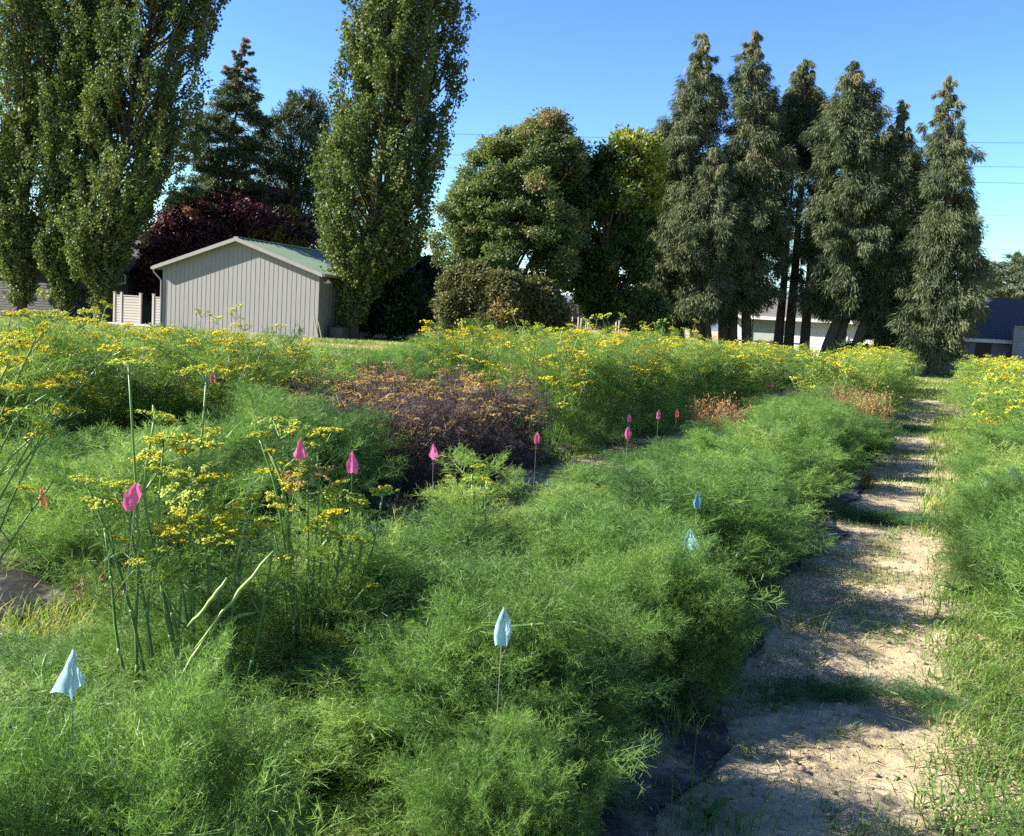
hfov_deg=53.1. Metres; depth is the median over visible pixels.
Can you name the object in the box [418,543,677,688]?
fennel plant
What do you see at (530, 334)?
flowering fennel
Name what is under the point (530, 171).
maple tree
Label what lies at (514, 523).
fennel plant
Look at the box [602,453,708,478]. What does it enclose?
fennel plant
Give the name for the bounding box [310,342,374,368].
fennel plant
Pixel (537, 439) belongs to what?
marker flag
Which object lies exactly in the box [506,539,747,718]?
fennel plant
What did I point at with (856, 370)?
flowering fennel
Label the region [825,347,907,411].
flowering fennel
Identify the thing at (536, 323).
flowering fennel
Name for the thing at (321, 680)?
fennel plant
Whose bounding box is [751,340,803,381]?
flowering fennel
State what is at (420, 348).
flowering fennel
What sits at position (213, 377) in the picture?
marker flag
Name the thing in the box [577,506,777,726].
fennel plant
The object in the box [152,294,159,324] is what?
slatted fence
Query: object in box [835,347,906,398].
flowering fennel
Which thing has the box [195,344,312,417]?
flowering fennel
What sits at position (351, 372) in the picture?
fennel plant
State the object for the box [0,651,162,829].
fennel plant
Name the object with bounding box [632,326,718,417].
flowering fennel
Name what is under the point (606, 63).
sky
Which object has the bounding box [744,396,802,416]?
fennel plant
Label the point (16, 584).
mulch film
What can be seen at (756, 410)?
fennel plant
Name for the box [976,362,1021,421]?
flowering fennel
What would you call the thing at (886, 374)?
flowering fennel
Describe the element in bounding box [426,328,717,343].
dry field
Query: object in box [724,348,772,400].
flowering fennel
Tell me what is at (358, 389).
bronze fennel
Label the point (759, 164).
conifer tree
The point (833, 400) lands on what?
fennel plant
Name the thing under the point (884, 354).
flowering fennel
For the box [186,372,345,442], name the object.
fennel plant
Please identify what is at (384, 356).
fennel plant
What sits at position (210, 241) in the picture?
tree
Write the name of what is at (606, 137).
power line
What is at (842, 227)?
conifer tree
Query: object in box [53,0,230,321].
poplar tree
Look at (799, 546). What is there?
fennel plant
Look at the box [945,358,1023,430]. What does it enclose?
flowering fennel
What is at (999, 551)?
fennel plant
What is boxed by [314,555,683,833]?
fennel plant
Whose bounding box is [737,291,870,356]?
white house
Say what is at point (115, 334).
flowering fennel
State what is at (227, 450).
fennel plant
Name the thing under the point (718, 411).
dried plant
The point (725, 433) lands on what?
fennel plant
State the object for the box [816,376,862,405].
dried plant
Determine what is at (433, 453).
marker flag
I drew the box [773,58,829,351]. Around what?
conifer tree
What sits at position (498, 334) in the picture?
flowering fennel
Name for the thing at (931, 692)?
creeping weed
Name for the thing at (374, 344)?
lawn
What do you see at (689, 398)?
flowering fennel
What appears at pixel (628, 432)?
marker flag
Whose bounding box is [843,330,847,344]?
window
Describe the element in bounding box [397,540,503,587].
fennel plant
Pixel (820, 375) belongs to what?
flowering fennel
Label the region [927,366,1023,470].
flowering fennel
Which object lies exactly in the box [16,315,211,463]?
flowering fennel
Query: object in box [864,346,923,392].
flowering fennel
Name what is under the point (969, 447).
fennel plant
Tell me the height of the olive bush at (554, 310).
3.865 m
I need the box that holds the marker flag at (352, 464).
[346,451,357,515]
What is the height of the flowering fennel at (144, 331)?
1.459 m
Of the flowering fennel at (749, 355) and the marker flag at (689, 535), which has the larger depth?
the flowering fennel at (749, 355)
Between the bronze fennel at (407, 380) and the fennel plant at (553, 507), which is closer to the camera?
the fennel plant at (553, 507)
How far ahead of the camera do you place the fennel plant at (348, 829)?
3.03 m
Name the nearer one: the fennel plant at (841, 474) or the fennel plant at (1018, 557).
the fennel plant at (1018, 557)
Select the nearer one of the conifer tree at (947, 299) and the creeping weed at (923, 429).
the creeping weed at (923, 429)
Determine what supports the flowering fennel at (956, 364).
on the ground at (540, 476)
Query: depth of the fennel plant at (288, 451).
7.41 m
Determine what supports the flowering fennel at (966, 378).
on the ground at (540, 476)
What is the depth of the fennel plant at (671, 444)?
10.52 m
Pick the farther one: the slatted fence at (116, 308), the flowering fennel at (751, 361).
the slatted fence at (116, 308)
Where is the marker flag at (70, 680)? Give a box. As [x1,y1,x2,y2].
[50,648,84,804]
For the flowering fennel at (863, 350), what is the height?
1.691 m
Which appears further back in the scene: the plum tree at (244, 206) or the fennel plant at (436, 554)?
the plum tree at (244, 206)
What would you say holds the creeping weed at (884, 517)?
on the path
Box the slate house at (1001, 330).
[870,297,1023,370]
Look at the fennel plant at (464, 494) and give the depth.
5.42 m
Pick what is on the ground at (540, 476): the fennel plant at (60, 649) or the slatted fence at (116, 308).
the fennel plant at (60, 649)
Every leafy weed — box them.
[617,681,729,737]
[628,727,805,835]
[746,569,806,604]
[750,590,881,644]
[920,567,988,598]
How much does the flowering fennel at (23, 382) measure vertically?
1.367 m
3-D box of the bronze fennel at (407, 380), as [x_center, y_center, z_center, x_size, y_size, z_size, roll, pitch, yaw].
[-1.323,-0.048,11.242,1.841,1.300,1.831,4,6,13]
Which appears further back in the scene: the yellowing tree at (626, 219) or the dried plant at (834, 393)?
the yellowing tree at (626, 219)
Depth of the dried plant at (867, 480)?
10.88 m
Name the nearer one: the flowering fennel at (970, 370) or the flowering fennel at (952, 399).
the flowering fennel at (952, 399)
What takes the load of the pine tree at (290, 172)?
on the lawn at (374, 344)
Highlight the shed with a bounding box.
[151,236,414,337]
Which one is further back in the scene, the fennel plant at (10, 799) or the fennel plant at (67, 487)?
the fennel plant at (67, 487)
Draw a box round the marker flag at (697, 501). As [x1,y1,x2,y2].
[693,491,701,533]
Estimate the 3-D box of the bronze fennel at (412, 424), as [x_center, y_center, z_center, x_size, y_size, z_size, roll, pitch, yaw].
[-1.141,0.224,8.916,1.761,1.109,1.841,5,6,20]
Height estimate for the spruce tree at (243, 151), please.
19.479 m
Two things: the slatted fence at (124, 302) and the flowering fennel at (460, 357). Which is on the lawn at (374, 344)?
the slatted fence at (124, 302)
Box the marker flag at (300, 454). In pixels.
[292,438,306,671]
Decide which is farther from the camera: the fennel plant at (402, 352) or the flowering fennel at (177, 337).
the fennel plant at (402, 352)
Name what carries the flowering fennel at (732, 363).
on the ground at (540, 476)
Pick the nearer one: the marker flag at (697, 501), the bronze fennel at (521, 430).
the marker flag at (697, 501)
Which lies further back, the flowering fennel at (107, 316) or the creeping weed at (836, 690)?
the flowering fennel at (107, 316)
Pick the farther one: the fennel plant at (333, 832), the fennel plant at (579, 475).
the fennel plant at (579, 475)
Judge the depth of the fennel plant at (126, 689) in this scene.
3.20 m
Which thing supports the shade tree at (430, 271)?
on the lawn at (374, 344)
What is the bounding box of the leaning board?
[313,315,318,337]
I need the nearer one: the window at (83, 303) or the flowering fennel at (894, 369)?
the flowering fennel at (894, 369)
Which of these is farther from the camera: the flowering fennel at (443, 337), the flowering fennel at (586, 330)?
the flowering fennel at (586, 330)
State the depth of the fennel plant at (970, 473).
9.29 m
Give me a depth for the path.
4.38 m
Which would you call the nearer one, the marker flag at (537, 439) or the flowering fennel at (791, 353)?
the marker flag at (537, 439)
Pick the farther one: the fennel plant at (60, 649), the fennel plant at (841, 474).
the fennel plant at (841, 474)
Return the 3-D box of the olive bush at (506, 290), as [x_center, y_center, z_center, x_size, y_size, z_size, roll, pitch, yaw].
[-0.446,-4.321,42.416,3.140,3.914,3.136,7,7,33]
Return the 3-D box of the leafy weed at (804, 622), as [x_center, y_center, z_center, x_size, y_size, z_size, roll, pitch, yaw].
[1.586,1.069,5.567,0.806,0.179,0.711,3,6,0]
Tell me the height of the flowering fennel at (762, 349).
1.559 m
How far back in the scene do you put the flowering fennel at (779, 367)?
28.66 m
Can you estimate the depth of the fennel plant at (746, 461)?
7.83 m
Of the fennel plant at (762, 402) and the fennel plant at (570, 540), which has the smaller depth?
the fennel plant at (570, 540)
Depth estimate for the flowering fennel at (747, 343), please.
30.25 m
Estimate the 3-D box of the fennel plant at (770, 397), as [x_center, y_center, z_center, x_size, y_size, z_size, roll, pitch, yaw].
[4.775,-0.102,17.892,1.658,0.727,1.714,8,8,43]
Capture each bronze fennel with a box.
[268,356,428,462]
[288,380,475,511]
[320,357,455,449]
[371,366,532,487]
[415,362,570,471]
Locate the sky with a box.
[0,0,1023,294]
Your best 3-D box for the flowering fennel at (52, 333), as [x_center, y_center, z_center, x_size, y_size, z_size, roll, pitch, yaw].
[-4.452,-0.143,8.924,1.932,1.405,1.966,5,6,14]
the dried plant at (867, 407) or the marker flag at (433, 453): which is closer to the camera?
the marker flag at (433, 453)
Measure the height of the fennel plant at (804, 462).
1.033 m
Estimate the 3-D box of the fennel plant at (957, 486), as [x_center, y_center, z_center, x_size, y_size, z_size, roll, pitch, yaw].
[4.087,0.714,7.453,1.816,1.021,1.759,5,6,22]
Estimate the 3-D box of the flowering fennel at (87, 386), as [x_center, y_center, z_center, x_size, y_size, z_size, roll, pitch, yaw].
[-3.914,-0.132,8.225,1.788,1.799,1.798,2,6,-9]
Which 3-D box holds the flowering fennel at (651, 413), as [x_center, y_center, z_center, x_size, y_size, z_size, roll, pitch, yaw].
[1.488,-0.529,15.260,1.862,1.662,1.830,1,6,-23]
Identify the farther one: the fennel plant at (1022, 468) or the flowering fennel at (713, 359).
the flowering fennel at (713, 359)
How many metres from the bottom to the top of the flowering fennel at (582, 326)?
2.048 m
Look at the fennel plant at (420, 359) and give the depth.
16.17 m
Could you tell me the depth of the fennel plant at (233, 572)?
4.84 m
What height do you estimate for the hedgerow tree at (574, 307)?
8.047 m
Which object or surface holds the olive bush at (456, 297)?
on the lawn at (374, 344)
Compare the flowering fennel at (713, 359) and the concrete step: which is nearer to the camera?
the flowering fennel at (713, 359)
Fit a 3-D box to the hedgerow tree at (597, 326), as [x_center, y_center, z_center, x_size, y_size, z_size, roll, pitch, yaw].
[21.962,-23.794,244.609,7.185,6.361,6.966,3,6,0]
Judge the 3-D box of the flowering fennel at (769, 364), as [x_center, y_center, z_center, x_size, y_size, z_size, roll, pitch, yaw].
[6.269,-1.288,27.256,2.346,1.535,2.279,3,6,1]
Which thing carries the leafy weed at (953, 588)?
on the path
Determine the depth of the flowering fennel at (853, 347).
29.62 m
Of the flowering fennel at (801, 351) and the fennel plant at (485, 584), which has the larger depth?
the flowering fennel at (801, 351)
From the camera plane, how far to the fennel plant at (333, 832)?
2.90 m
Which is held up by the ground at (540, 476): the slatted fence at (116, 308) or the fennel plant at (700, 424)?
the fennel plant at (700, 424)
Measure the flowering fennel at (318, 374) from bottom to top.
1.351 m
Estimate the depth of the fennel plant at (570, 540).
5.07 m
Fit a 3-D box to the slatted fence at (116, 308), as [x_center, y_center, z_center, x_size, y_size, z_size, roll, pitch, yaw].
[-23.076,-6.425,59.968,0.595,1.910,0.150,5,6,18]
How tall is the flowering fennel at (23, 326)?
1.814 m
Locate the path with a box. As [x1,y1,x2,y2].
[653,386,1023,835]
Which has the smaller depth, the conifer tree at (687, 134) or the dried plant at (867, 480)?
the dried plant at (867, 480)
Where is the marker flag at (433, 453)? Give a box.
[429,443,439,515]
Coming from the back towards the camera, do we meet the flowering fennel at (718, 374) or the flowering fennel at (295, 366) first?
the flowering fennel at (718, 374)
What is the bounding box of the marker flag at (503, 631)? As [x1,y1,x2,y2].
[492,607,511,796]
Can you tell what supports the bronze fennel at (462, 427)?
on the ground at (540, 476)
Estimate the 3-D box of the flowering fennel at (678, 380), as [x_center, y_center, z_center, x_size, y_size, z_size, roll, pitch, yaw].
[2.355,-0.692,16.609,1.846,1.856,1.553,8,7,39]
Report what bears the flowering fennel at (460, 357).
on the ground at (540, 476)
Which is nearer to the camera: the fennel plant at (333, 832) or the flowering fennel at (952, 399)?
the fennel plant at (333, 832)
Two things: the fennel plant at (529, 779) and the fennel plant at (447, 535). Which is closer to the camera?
the fennel plant at (529, 779)
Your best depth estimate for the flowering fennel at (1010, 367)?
17.15 m
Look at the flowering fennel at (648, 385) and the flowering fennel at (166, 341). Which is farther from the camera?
the flowering fennel at (648, 385)
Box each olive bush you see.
[428,257,492,339]
[470,266,539,339]
[523,270,576,336]
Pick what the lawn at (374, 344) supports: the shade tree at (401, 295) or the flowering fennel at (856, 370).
the shade tree at (401, 295)
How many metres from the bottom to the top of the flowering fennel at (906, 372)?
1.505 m
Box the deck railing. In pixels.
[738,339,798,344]
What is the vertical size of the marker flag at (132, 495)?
1.099 m
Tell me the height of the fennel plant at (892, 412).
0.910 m
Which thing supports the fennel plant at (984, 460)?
on the ground at (540, 476)
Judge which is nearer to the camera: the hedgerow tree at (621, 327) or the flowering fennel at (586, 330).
the flowering fennel at (586, 330)
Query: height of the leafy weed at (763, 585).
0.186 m
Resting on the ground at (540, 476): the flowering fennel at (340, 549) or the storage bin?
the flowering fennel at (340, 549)
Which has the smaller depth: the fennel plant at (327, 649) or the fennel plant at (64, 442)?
the fennel plant at (327, 649)
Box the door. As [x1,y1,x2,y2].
[975,342,991,364]
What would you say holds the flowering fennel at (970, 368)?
on the ground at (540, 476)
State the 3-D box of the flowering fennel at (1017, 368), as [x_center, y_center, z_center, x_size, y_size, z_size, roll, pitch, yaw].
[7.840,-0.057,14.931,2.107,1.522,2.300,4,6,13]
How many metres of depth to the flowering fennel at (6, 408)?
7.49 m
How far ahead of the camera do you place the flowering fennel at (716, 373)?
19.60 m
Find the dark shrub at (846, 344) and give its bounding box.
[840,340,870,352]
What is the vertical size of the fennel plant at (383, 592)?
0.820 m
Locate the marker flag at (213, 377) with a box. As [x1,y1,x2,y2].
[210,373,215,406]
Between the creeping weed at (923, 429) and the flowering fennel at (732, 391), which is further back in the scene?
the flowering fennel at (732, 391)
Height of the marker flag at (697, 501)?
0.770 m
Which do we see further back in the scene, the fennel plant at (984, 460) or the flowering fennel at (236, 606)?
the fennel plant at (984, 460)
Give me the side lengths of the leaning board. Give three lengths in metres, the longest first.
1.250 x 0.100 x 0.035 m
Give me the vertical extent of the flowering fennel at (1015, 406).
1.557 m
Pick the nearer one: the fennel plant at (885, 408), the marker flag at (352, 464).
the marker flag at (352, 464)
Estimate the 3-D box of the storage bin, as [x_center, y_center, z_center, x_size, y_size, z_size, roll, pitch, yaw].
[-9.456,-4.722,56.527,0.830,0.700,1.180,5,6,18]
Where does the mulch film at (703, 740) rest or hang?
on the ground at (540, 476)
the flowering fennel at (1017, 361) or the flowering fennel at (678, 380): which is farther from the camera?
the flowering fennel at (1017, 361)
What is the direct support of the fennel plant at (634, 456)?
on the ground at (540, 476)
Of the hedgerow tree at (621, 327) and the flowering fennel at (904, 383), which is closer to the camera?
the flowering fennel at (904, 383)
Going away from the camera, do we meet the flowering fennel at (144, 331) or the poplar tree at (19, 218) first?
the flowering fennel at (144, 331)
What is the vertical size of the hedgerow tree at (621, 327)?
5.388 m
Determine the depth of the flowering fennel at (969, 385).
26.23 m
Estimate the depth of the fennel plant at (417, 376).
15.33 m
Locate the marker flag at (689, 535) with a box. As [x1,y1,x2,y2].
[683,529,699,554]
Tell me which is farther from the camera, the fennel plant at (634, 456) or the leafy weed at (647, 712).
the fennel plant at (634, 456)
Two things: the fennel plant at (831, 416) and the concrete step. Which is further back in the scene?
the concrete step
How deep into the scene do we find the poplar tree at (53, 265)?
61.05 m
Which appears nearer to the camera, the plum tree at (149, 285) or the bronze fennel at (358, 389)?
the bronze fennel at (358, 389)
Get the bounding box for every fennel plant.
[0,412,144,522]
[0,422,234,583]
[0,613,279,736]
[0,621,357,835]
[0,650,200,811]
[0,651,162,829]
[0,663,236,835]
[11,651,321,830]
[39,404,322,564]
[39,613,408,818]
[52,567,304,671]
[69,417,222,479]
[84,419,294,476]
[141,583,452,711]
[157,534,414,623]
[170,510,474,693]
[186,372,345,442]
[198,392,380,519]
[201,611,658,835]
[221,383,417,517]
[260,763,604,835]
[272,347,364,395]
[307,823,372,835]
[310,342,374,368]
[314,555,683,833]
[318,356,379,391]
[320,341,403,388]
[351,491,602,611]
[352,535,667,737]
[367,340,432,381]
[370,354,439,395]
[378,670,618,835]
[383,340,443,365]
[383,505,622,568]
[387,339,470,394]
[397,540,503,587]
[409,441,530,555]
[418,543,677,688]
[438,343,496,405]
[461,487,789,617]
[498,495,620,545]
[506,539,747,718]
[508,480,637,520]
[531,458,661,508]
[547,448,839,610]
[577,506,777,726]
[591,443,733,474]
[598,463,839,579]
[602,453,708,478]
[613,445,831,534]
[639,434,746,457]
[658,409,857,515]
[667,414,747,441]
[668,425,746,446]
[713,399,790,423]
[723,439,859,495]
[725,397,890,488]
[730,396,879,471]
[730,398,785,413]
[736,393,807,407]
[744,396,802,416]
[792,391,895,447]
[794,378,882,411]
[806,392,898,437]
[806,400,895,454]
[810,400,910,468]
[863,395,899,427]
[923,465,1023,595]
[939,459,1023,535]
[945,407,1023,483]
[945,424,1004,482]
[950,440,1023,500]
[951,417,1023,476]
[958,491,1023,664]
[958,496,1023,608]
[962,445,1023,485]
[974,460,1023,574]
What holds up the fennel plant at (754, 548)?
on the ground at (540, 476)
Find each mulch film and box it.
[0,416,651,620]
[267,398,913,835]
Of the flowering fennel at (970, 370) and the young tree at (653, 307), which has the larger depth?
the young tree at (653, 307)
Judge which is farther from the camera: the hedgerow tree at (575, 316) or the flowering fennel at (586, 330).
the hedgerow tree at (575, 316)
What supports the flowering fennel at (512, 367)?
on the ground at (540, 476)
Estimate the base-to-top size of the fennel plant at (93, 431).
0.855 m
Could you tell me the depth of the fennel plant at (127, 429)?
7.98 m
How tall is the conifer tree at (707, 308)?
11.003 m
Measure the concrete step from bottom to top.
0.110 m
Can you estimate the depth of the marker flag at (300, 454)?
3.58 m
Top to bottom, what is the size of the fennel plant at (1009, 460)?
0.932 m
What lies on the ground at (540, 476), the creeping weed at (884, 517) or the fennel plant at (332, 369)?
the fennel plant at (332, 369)
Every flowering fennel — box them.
[0,288,97,515]
[0,307,123,640]
[0,311,63,339]
[0,313,121,454]
[0,344,39,510]
[0,353,61,445]
[4,327,122,445]
[4,357,333,707]
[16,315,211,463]
[30,300,194,440]
[56,307,210,434]
[92,314,155,425]
[96,321,236,418]
[126,308,293,432]
[129,312,248,423]
[168,304,313,424]
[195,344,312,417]
[220,397,422,689]
[223,340,379,404]
[400,316,531,424]
[403,326,492,354]
[410,331,485,359]
[451,323,507,350]
[461,318,530,354]
[471,327,563,431]
[473,319,563,409]
[485,308,625,458]
[491,322,562,410]
[496,325,558,343]
[524,314,647,448]
[527,324,653,436]
[553,312,636,409]
[561,329,673,434]
[564,323,607,334]
[583,313,676,435]
[619,319,704,427]
[620,321,664,346]
[629,331,697,419]
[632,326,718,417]
[656,318,733,414]
[668,327,732,414]
[673,338,742,401]
[679,347,739,414]
[688,336,758,401]
[711,336,769,394]
[715,340,775,402]
[719,338,770,377]
[722,341,766,388]
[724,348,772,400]
[727,342,795,395]
[747,347,792,392]
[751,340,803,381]
[757,344,808,392]
[765,344,806,389]
[776,345,820,383]
[781,341,818,381]
[784,341,878,400]
[795,345,895,421]
[804,348,906,418]
[825,342,916,414]
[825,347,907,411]
[828,342,899,356]
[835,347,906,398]
[839,352,909,401]
[853,344,909,397]
[855,352,921,402]
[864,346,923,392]
[881,344,929,388]
[887,350,921,389]
[892,352,914,393]
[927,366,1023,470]
[936,354,991,395]
[937,354,1022,407]
[944,353,1013,398]
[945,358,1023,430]
[948,355,1009,396]
[950,357,1020,414]
[950,363,1023,426]
[951,361,996,406]
[951,385,1023,459]
[956,355,1023,418]
[972,359,1023,434]
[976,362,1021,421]
[978,365,1023,434]
[978,375,1023,432]
[987,363,1023,425]
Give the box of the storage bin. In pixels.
[329,326,350,338]
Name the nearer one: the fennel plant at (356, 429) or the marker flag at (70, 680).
the marker flag at (70, 680)
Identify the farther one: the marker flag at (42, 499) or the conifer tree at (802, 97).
the conifer tree at (802, 97)
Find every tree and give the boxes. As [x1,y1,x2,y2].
[0,0,67,317]
[29,0,131,318]
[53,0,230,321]
[125,197,211,301]
[130,183,326,278]
[163,37,283,239]
[206,233,234,246]
[241,202,311,247]
[247,86,338,245]
[305,0,479,338]
[359,263,435,339]
[400,252,445,337]
[420,106,596,291]
[550,123,670,334]
[568,298,580,328]
[571,306,593,327]
[591,321,615,329]
[617,318,630,330]
[619,285,676,336]
[631,31,743,340]
[667,147,754,343]
[693,30,813,346]
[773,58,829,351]
[785,60,922,364]
[855,98,932,351]
[882,74,997,375]
[973,251,1023,298]
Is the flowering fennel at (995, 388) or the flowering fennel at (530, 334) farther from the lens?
the flowering fennel at (530, 334)
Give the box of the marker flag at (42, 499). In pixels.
[38,487,47,571]
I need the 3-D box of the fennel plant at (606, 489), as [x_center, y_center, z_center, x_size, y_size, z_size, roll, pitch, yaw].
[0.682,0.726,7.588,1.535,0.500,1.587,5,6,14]
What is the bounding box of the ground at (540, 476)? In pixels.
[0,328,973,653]
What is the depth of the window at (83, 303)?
68.78 m
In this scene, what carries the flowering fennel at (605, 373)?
on the ground at (540, 476)
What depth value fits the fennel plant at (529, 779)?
2.71 m
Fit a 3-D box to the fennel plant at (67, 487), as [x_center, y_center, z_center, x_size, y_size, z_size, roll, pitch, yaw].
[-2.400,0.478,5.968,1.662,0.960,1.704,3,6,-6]
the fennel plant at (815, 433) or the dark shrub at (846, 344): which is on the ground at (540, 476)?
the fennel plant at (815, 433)
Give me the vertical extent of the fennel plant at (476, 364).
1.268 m
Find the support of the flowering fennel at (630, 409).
on the ground at (540, 476)
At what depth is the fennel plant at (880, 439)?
12.76 m
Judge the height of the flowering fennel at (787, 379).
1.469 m
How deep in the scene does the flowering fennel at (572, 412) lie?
12.30 m
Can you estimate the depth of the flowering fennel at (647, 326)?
19.64 m
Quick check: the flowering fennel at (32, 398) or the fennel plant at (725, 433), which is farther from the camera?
the fennel plant at (725, 433)
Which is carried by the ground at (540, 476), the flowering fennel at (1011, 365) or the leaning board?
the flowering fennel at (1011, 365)
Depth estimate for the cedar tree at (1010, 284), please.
109.33 m
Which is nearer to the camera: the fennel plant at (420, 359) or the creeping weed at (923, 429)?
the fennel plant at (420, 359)
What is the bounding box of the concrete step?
[106,322,158,326]
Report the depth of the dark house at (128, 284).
69.23 m
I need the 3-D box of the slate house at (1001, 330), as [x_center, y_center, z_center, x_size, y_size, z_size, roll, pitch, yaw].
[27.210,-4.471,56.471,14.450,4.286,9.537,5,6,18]
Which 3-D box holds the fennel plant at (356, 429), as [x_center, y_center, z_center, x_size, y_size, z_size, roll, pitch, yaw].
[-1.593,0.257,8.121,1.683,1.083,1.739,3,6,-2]
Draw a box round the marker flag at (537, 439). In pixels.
[533,432,539,491]
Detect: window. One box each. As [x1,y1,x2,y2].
[77,288,87,306]
[119,274,125,283]
[751,319,775,343]
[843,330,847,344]
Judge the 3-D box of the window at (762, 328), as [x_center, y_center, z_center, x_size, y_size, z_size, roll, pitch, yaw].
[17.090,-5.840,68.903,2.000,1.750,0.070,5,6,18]
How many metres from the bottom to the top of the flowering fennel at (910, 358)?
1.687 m
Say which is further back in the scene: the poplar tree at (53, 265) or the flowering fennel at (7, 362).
the poplar tree at (53, 265)
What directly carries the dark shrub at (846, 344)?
on the lawn at (374, 344)
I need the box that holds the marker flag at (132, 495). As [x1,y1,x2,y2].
[120,483,140,718]
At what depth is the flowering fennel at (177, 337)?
11.33 m
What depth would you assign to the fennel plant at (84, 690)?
3.31 m
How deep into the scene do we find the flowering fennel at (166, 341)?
9.71 m
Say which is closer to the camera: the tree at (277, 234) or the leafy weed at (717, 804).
the leafy weed at (717, 804)
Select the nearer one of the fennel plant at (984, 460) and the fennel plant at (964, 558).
the fennel plant at (964, 558)
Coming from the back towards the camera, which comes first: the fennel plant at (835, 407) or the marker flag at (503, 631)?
the fennel plant at (835, 407)
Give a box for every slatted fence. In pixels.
[113,292,119,322]
[120,292,142,323]
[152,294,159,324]
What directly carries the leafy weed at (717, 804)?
on the path
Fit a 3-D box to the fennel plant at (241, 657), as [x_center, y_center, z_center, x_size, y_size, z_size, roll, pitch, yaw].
[-1.016,0.998,3.507,1.381,0.558,1.443,8,7,42]
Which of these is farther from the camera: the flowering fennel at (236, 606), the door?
the door
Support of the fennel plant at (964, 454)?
on the ground at (540, 476)
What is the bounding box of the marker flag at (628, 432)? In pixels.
[625,427,631,453]
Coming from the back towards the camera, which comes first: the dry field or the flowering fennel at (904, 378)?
the dry field
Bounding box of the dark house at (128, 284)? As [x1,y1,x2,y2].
[0,240,161,322]
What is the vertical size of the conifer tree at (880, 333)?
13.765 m
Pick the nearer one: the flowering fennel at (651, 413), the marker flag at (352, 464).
the marker flag at (352, 464)
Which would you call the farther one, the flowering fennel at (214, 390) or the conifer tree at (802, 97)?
the conifer tree at (802, 97)
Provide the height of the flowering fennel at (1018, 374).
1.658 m
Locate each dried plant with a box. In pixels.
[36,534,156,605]
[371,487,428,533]
[686,392,753,431]
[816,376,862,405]
[836,382,902,435]
[849,462,886,490]
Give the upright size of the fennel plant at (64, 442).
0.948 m
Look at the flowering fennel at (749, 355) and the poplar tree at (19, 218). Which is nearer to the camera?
the flowering fennel at (749, 355)
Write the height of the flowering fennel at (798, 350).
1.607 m
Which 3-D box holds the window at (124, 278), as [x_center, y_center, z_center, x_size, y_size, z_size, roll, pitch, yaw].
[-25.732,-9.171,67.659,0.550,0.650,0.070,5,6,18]
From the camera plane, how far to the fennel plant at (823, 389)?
17.18 m
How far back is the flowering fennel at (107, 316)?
11.09 m
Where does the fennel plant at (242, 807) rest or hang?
on the ground at (540, 476)
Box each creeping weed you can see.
[740,670,887,709]
[798,500,943,529]
[851,672,982,722]
[890,422,946,433]
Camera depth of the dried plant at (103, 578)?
5.37 m
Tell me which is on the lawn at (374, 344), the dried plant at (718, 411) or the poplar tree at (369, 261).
the poplar tree at (369, 261)
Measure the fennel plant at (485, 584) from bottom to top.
0.720 m
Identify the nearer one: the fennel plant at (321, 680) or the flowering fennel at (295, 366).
the fennel plant at (321, 680)
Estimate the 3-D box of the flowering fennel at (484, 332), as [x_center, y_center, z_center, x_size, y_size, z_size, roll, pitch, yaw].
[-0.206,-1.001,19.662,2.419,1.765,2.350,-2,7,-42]
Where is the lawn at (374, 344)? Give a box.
[0,314,964,385]
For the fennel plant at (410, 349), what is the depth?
17.88 m
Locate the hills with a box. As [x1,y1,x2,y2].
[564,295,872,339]
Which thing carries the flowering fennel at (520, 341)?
on the ground at (540, 476)

